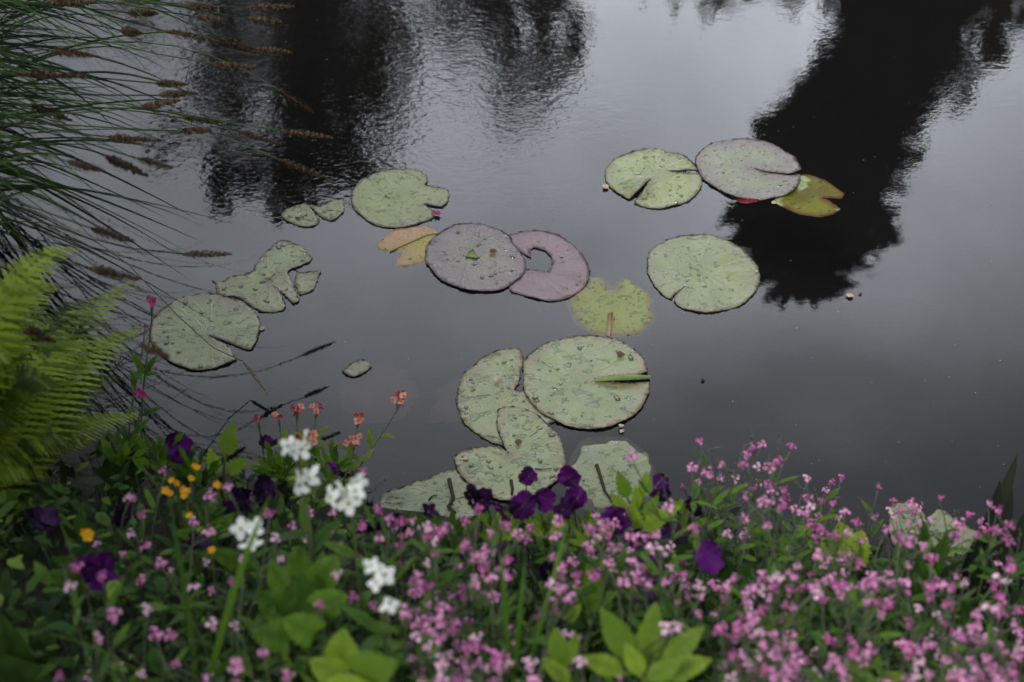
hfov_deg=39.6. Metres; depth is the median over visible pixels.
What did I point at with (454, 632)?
forget me not
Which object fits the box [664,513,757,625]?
forget me not
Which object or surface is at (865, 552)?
lime foliage plant
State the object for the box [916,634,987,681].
forget me not
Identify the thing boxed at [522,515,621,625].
forget me not
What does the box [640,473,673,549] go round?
pansy
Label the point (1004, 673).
forget me not
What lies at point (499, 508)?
pansy
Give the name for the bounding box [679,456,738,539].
forget me not
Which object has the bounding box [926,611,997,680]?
forget me not
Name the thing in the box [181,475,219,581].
yellow wallflower
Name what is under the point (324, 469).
leaf tuft
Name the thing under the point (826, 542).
forget me not
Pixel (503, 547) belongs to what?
pansy
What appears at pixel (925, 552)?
forget me not
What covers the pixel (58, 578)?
leaf tuft
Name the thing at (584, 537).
leaf tuft
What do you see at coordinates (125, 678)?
forget me not
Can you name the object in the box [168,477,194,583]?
yellow wallflower
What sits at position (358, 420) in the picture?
coral wallflower
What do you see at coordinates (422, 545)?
forget me not
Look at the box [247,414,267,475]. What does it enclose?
coral wallflower
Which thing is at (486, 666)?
forget me not
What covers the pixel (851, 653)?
forget me not
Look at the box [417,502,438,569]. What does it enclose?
pansy
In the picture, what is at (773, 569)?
forget me not
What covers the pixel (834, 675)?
forget me not
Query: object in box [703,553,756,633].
leaf tuft
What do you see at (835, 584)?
forget me not
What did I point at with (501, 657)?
forget me not
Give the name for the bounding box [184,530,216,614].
pansy
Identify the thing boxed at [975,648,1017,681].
forget me not
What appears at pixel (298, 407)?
coral wallflower
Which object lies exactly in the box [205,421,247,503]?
nettle
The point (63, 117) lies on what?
sedge clump
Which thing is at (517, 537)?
forget me not
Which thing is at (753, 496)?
forget me not
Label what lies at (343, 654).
honesty plant
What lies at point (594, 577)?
forget me not
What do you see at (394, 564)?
forget me not
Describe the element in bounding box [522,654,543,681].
forget me not
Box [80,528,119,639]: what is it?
yellow wallflower
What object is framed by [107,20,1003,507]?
pollen specks
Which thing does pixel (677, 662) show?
primrose
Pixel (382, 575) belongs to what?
white rocket
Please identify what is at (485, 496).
pansy
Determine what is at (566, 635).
forget me not
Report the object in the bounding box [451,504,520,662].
forget me not
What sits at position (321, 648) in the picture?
forget me not
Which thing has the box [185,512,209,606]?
yellow wallflower
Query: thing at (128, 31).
sedge clump
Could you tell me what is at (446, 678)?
forget me not
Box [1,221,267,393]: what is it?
dry grass stalk
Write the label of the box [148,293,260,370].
lily pad
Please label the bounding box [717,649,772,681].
forget me not
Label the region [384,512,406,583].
pansy
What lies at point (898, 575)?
forget me not
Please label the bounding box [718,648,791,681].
forget me not
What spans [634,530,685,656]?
forget me not
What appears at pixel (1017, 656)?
forget me not
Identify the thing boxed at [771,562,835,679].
forget me not
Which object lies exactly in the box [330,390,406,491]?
coral wallflower
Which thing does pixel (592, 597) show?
leaf tuft
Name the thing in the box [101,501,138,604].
pansy
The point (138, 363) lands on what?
campion
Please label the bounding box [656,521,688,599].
pansy
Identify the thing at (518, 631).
daylily
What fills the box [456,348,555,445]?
lily pad
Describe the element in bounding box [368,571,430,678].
forget me not
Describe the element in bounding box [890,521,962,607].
leaf tuft
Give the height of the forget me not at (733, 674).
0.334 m
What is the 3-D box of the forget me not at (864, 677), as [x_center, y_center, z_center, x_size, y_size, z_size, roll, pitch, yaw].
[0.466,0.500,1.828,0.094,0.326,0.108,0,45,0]
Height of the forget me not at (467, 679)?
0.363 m
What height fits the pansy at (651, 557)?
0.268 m
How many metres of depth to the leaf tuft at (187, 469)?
2.32 m
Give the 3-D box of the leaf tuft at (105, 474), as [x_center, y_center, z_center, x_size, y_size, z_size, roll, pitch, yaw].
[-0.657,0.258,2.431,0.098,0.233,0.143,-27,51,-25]
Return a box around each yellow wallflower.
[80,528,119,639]
[153,486,189,596]
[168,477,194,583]
[177,485,205,594]
[179,463,208,506]
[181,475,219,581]
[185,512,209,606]
[193,546,230,655]
[213,480,238,571]
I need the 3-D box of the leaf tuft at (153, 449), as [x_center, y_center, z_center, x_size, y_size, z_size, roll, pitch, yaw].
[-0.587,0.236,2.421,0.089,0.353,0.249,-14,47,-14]
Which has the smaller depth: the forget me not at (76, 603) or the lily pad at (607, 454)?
the forget me not at (76, 603)
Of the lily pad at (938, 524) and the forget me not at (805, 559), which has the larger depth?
the lily pad at (938, 524)
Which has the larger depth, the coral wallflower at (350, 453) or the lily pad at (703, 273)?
the lily pad at (703, 273)
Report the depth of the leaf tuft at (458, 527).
2.19 m
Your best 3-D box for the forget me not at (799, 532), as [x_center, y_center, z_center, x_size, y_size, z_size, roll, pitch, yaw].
[0.449,0.381,2.177,0.129,0.341,0.076,34,54,29]
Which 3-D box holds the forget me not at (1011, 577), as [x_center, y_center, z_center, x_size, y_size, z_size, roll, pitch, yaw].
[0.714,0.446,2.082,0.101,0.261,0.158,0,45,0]
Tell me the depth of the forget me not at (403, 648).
1.81 m
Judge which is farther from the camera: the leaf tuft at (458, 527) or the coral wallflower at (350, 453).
the coral wallflower at (350, 453)
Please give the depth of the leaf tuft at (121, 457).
2.36 m
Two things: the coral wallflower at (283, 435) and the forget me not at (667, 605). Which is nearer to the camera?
the forget me not at (667, 605)
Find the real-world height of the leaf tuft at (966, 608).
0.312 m
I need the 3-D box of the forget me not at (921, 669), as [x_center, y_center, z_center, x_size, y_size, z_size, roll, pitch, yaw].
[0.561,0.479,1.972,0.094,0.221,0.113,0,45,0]
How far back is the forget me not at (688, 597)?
2.00 m
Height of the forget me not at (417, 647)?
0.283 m
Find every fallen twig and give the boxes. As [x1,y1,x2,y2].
[447,478,455,512]
[509,479,513,494]
[595,464,613,504]
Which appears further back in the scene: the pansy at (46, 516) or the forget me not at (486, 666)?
the pansy at (46, 516)
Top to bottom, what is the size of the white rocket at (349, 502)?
0.456 m
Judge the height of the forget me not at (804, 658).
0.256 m
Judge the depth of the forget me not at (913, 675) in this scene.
1.67 m
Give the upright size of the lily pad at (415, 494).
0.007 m
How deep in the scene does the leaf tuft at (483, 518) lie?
2.26 m
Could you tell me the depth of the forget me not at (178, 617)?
1.97 m
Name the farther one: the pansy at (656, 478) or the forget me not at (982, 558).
the pansy at (656, 478)
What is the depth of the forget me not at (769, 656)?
1.70 m
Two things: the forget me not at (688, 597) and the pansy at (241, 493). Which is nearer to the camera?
the forget me not at (688, 597)
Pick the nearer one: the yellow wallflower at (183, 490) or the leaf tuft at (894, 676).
the leaf tuft at (894, 676)
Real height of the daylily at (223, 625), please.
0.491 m
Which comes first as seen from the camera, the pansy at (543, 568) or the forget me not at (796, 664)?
the forget me not at (796, 664)
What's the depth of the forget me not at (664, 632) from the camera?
1.72 m
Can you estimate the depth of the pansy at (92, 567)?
2.00 m
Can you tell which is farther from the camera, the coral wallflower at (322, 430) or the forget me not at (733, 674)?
the coral wallflower at (322, 430)
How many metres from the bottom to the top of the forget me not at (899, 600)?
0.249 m
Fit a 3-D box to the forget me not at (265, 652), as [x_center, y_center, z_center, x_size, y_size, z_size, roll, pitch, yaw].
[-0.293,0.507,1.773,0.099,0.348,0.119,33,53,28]
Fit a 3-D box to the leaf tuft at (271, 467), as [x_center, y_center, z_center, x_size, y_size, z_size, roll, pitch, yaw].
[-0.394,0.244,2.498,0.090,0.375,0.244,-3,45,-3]
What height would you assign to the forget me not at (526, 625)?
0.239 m
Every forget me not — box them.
[46,542,128,681]
[54,669,145,681]
[79,603,159,681]
[92,528,167,627]
[110,628,209,681]
[120,466,166,613]
[128,495,215,676]
[149,555,247,681]
[166,533,285,681]
[169,619,267,681]
[193,488,248,606]
[201,483,281,656]
[228,647,294,681]
[242,485,266,555]
[269,540,359,678]
[288,506,349,583]
[294,569,364,677]
[340,513,414,671]
[349,467,409,603]
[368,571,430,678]
[375,516,456,643]
[378,570,472,679]
[386,518,472,640]
[390,628,461,681]
[398,612,455,681]
[400,592,460,681]
[406,615,485,681]
[408,623,460,681]
[409,517,475,617]
[417,641,459,681]
[419,528,471,667]
[420,580,483,676]
[431,551,513,667]
[431,670,464,681]
[432,652,484,681]
[447,515,523,632]
[448,646,506,681]
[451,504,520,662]
[452,639,506,679]
[462,651,523,681]
[463,533,520,662]
[463,591,562,672]
[463,671,532,681]
[468,570,556,681]
[501,604,573,681]
[518,571,581,681]
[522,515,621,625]
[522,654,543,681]
[529,514,574,638]
[542,540,618,650]
[554,632,602,681]
[557,556,614,681]
[570,512,651,645]
[572,518,640,672]
[573,621,682,681]
[576,542,654,653]
[583,524,652,681]
[599,557,643,629]
[618,571,689,681]
[621,510,665,575]
[623,448,730,598]
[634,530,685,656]
[652,486,706,624]
[663,564,712,681]
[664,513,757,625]
[670,583,726,681]
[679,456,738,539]
[692,606,723,681]
[694,437,768,582]
[703,444,774,600]
[707,573,771,681]
[711,620,803,681]
[714,568,776,652]
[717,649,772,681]
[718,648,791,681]
[718,671,737,681]
[722,430,774,597]
[728,568,808,677]
[729,499,826,654]
[734,624,820,681]
[737,505,818,593]
[740,627,796,681]
[741,434,799,597]
[744,594,794,681]
[748,653,839,681]
[750,583,816,678]
[755,571,822,668]
[756,477,812,571]
[759,503,852,643]
[762,474,838,587]
[768,645,861,681]
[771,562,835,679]
[793,498,850,605]
[793,655,830,681]
[794,574,887,680]
[803,577,872,676]
[807,517,861,648]
[808,474,844,561]
[809,633,859,681]
[810,633,856,677]
[814,484,883,580]
[817,555,904,665]
[821,535,858,644]
[837,578,938,679]
[845,514,918,635]
[846,577,903,677]
[852,642,935,681]
[857,641,916,681]
[868,518,944,660]
[876,531,940,671]
[878,570,941,655]
[883,580,971,678]
[885,498,931,590]
[889,617,946,676]
[896,644,933,681]
[899,495,994,611]
[902,564,1017,674]
[904,578,975,679]
[908,501,941,535]
[908,517,980,615]
[913,655,972,681]
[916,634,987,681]
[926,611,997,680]
[929,578,1003,681]
[932,533,968,650]
[950,516,1023,620]
[950,664,1004,681]
[951,633,985,681]
[966,655,1015,681]
[967,559,1023,677]
[973,500,1023,623]
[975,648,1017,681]
[985,555,1023,676]
[993,636,1023,681]
[1006,660,1017,671]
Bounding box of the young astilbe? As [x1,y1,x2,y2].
[611,471,684,548]
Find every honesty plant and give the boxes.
[251,545,347,655]
[310,628,397,681]
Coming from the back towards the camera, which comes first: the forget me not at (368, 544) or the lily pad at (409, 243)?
the lily pad at (409, 243)
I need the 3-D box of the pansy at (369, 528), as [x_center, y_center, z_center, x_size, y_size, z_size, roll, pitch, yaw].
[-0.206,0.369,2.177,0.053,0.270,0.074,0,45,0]
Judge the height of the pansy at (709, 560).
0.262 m
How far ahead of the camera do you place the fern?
2.35 m
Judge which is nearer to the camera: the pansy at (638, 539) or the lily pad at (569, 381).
the pansy at (638, 539)
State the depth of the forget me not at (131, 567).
2.08 m
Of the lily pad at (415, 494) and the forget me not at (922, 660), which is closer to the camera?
the forget me not at (922, 660)
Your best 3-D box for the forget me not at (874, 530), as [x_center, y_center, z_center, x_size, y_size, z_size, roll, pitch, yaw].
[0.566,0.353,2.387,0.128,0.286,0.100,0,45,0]
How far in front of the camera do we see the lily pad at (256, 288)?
3.24 m
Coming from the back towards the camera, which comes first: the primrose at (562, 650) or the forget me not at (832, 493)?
the forget me not at (832, 493)
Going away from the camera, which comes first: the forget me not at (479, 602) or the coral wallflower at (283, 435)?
the forget me not at (479, 602)
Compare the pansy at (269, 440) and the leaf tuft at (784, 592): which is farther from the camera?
the pansy at (269, 440)
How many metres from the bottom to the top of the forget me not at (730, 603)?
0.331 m
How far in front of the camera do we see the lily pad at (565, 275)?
3.27 m
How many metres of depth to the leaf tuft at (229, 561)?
2.15 m
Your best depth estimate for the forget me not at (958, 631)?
1.89 m
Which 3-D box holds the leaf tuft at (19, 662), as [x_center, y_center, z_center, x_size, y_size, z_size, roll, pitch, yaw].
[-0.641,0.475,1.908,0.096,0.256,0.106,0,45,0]
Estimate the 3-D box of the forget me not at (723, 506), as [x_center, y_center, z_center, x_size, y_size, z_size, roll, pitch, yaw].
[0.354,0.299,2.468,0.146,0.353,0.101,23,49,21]
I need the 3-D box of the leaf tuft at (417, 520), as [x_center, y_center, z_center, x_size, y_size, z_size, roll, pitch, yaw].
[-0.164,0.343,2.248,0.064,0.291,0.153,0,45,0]
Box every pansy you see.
[26,505,72,609]
[76,551,136,659]
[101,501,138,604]
[164,432,205,523]
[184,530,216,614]
[222,487,267,575]
[253,475,275,569]
[259,434,276,521]
[311,460,355,540]
[344,469,366,553]
[356,521,391,602]
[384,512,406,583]
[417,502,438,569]
[464,483,496,574]
[471,487,509,567]
[490,501,521,568]
[491,540,518,604]
[507,490,535,585]
[518,466,537,563]
[525,560,558,634]
[526,487,555,593]
[553,497,582,589]
[557,465,599,561]
[563,484,587,552]
[601,505,632,610]
[621,528,651,613]
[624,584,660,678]
[636,554,667,640]
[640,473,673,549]
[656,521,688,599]
[669,496,701,568]
[685,537,724,618]
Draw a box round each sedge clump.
[0,0,117,210]
[0,0,294,132]
[0,41,332,358]
[0,51,86,343]
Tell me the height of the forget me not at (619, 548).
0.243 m
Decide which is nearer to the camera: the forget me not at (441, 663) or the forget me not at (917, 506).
the forget me not at (441, 663)
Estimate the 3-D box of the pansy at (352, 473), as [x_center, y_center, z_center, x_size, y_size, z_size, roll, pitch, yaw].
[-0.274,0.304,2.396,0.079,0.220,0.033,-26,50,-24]
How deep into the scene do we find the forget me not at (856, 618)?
1.86 m
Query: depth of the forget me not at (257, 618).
2.02 m
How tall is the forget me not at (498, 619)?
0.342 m
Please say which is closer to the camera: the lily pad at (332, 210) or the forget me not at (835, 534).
the forget me not at (835, 534)
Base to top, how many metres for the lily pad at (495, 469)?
0.008 m
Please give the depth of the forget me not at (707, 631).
1.90 m
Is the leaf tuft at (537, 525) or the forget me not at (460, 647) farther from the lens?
the leaf tuft at (537, 525)
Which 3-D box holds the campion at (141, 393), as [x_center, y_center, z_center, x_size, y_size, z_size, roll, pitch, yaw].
[-0.673,0.209,2.489,0.080,0.209,0.163,0,45,0]
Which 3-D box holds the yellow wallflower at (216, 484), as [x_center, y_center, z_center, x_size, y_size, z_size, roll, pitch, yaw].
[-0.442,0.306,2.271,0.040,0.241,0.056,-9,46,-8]
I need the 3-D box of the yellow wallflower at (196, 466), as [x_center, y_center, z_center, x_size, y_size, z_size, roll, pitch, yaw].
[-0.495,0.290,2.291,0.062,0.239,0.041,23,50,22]
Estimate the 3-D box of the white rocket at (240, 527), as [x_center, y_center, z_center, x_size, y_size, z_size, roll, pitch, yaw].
[-0.321,0.395,1.887,0.072,0.436,0.078,15,47,14]
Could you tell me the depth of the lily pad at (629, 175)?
3.51 m
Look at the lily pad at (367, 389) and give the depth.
3.03 m
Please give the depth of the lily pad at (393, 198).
3.46 m
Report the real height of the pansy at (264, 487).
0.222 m
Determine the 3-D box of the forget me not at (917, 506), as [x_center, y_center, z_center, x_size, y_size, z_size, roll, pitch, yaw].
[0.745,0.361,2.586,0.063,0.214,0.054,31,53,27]
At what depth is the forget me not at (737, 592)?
1.96 m
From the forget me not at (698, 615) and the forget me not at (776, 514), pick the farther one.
the forget me not at (776, 514)
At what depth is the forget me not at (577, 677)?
1.79 m
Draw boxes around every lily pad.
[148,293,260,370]
[212,239,320,312]
[281,199,344,226]
[337,359,419,423]
[350,168,448,228]
[376,225,438,266]
[378,469,476,520]
[424,222,525,291]
[454,406,565,500]
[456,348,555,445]
[509,229,590,301]
[522,335,649,429]
[566,275,656,338]
[566,435,655,513]
[604,148,701,208]
[647,234,760,312]
[695,138,800,202]
[774,174,843,216]
[888,501,977,556]
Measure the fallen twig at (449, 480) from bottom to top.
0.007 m
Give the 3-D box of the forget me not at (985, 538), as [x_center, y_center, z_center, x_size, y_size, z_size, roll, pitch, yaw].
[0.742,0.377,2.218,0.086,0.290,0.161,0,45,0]
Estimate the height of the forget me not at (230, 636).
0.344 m
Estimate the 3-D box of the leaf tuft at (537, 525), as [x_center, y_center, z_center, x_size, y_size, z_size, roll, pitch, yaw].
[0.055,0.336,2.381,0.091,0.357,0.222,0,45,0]
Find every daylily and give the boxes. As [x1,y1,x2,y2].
[22,494,270,681]
[499,523,566,681]
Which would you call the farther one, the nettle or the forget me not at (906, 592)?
the nettle
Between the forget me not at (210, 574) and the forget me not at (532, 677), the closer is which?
the forget me not at (532, 677)
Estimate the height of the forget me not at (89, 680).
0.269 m
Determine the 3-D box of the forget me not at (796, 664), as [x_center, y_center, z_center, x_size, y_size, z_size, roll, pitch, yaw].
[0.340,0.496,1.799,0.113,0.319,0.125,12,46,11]
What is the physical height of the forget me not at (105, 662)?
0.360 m
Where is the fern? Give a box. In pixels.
[0,246,142,530]
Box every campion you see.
[102,388,150,505]
[117,323,148,450]
[130,294,163,455]
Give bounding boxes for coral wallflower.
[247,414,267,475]
[271,411,303,496]
[287,402,305,483]
[290,400,330,496]
[294,430,334,528]
[317,412,363,497]
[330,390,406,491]
[338,433,362,496]
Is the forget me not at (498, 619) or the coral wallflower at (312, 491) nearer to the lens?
the forget me not at (498, 619)
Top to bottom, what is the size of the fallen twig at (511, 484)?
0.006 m
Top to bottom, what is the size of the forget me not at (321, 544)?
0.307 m
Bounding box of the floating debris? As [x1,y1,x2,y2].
[515,439,521,445]
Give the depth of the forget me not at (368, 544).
2.08 m
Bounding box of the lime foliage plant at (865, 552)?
[796,521,871,571]
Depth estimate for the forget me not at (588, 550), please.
2.03 m
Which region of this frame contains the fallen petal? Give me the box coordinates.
[617,351,624,356]
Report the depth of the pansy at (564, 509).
2.22 m
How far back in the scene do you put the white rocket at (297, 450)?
1.90 m
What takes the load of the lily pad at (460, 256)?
on the water
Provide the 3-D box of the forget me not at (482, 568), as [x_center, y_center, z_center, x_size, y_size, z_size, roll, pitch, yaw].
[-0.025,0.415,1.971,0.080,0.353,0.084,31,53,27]
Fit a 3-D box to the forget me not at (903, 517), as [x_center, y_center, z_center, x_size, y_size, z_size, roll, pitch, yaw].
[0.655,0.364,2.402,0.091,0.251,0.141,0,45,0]
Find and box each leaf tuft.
[0,611,57,681]
[49,503,114,585]
[91,443,155,501]
[96,429,145,470]
[131,432,182,496]
[171,446,222,500]
[176,506,258,570]
[255,441,306,503]
[308,439,352,483]
[385,509,426,574]
[427,508,478,558]
[476,509,524,568]
[520,503,571,546]
[560,554,625,619]
[563,508,612,560]
[660,497,706,533]
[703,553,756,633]
[743,571,821,673]
[835,654,906,681]
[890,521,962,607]
[943,597,1012,681]
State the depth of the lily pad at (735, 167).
3.53 m
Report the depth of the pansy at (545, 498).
2.27 m
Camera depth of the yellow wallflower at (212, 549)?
2.06 m
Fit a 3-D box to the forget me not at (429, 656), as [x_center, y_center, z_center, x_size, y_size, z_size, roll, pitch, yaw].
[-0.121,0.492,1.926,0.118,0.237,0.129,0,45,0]
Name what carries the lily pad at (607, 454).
on the water
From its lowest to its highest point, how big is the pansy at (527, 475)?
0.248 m
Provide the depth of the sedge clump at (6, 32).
2.67 m
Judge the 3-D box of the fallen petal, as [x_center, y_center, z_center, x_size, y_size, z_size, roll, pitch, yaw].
[0.234,0.027,3.069,0.017,0.007,0.017,-12,46,-12]
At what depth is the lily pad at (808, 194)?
3.46 m
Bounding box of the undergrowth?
[0,435,1023,681]
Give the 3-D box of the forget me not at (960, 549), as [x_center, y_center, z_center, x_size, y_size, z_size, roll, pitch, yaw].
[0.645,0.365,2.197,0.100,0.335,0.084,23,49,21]
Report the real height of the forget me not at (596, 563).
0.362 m
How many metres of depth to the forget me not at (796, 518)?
2.42 m
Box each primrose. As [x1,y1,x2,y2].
[542,626,578,681]
[580,602,713,681]
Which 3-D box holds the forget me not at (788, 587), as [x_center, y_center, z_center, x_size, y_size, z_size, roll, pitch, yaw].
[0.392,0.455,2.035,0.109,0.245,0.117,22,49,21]
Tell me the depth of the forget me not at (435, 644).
1.77 m
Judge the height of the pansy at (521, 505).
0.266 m
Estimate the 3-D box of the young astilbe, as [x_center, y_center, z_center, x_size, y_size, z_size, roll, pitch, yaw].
[0.226,0.351,2.395,0.122,0.362,0.140,31,53,27]
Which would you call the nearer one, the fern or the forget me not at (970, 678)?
the forget me not at (970, 678)
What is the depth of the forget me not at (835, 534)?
2.18 m
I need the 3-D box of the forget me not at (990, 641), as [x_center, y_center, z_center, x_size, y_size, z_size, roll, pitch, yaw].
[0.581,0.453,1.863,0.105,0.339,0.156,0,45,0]
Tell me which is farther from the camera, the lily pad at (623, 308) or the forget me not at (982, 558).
the lily pad at (623, 308)
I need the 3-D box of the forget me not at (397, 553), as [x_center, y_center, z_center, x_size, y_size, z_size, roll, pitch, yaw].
[-0.172,0.391,2.045,0.102,0.298,0.129,31,53,27]
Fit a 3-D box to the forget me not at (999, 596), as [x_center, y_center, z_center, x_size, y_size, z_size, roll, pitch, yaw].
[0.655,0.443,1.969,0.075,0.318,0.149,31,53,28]
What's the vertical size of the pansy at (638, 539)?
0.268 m
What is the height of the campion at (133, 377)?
0.290 m
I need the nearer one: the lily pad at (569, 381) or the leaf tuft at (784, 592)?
the leaf tuft at (784, 592)
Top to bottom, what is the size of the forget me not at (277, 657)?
0.303 m
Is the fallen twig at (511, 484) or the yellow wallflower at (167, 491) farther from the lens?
the fallen twig at (511, 484)
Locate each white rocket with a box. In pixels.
[229,516,286,671]
[269,429,315,588]
[280,464,352,635]
[322,472,398,635]
[338,557,410,680]
[379,596,400,681]
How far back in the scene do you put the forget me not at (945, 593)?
2.19 m
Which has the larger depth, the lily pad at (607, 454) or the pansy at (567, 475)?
the lily pad at (607, 454)
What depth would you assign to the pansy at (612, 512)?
2.20 m
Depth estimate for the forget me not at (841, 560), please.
2.08 m
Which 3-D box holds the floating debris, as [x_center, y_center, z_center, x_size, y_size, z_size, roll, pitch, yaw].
[0.012,0.206,2.893,0.012,0.006,0.014,30,52,26]
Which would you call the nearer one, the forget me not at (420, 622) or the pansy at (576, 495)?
the forget me not at (420, 622)
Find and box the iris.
[954,454,1023,623]
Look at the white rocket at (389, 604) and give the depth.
1.70 m
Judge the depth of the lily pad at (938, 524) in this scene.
2.75 m
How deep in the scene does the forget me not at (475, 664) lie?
1.83 m
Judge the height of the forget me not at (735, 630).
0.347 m
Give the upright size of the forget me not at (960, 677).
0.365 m
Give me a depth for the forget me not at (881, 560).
2.22 m
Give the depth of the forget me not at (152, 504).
2.15 m

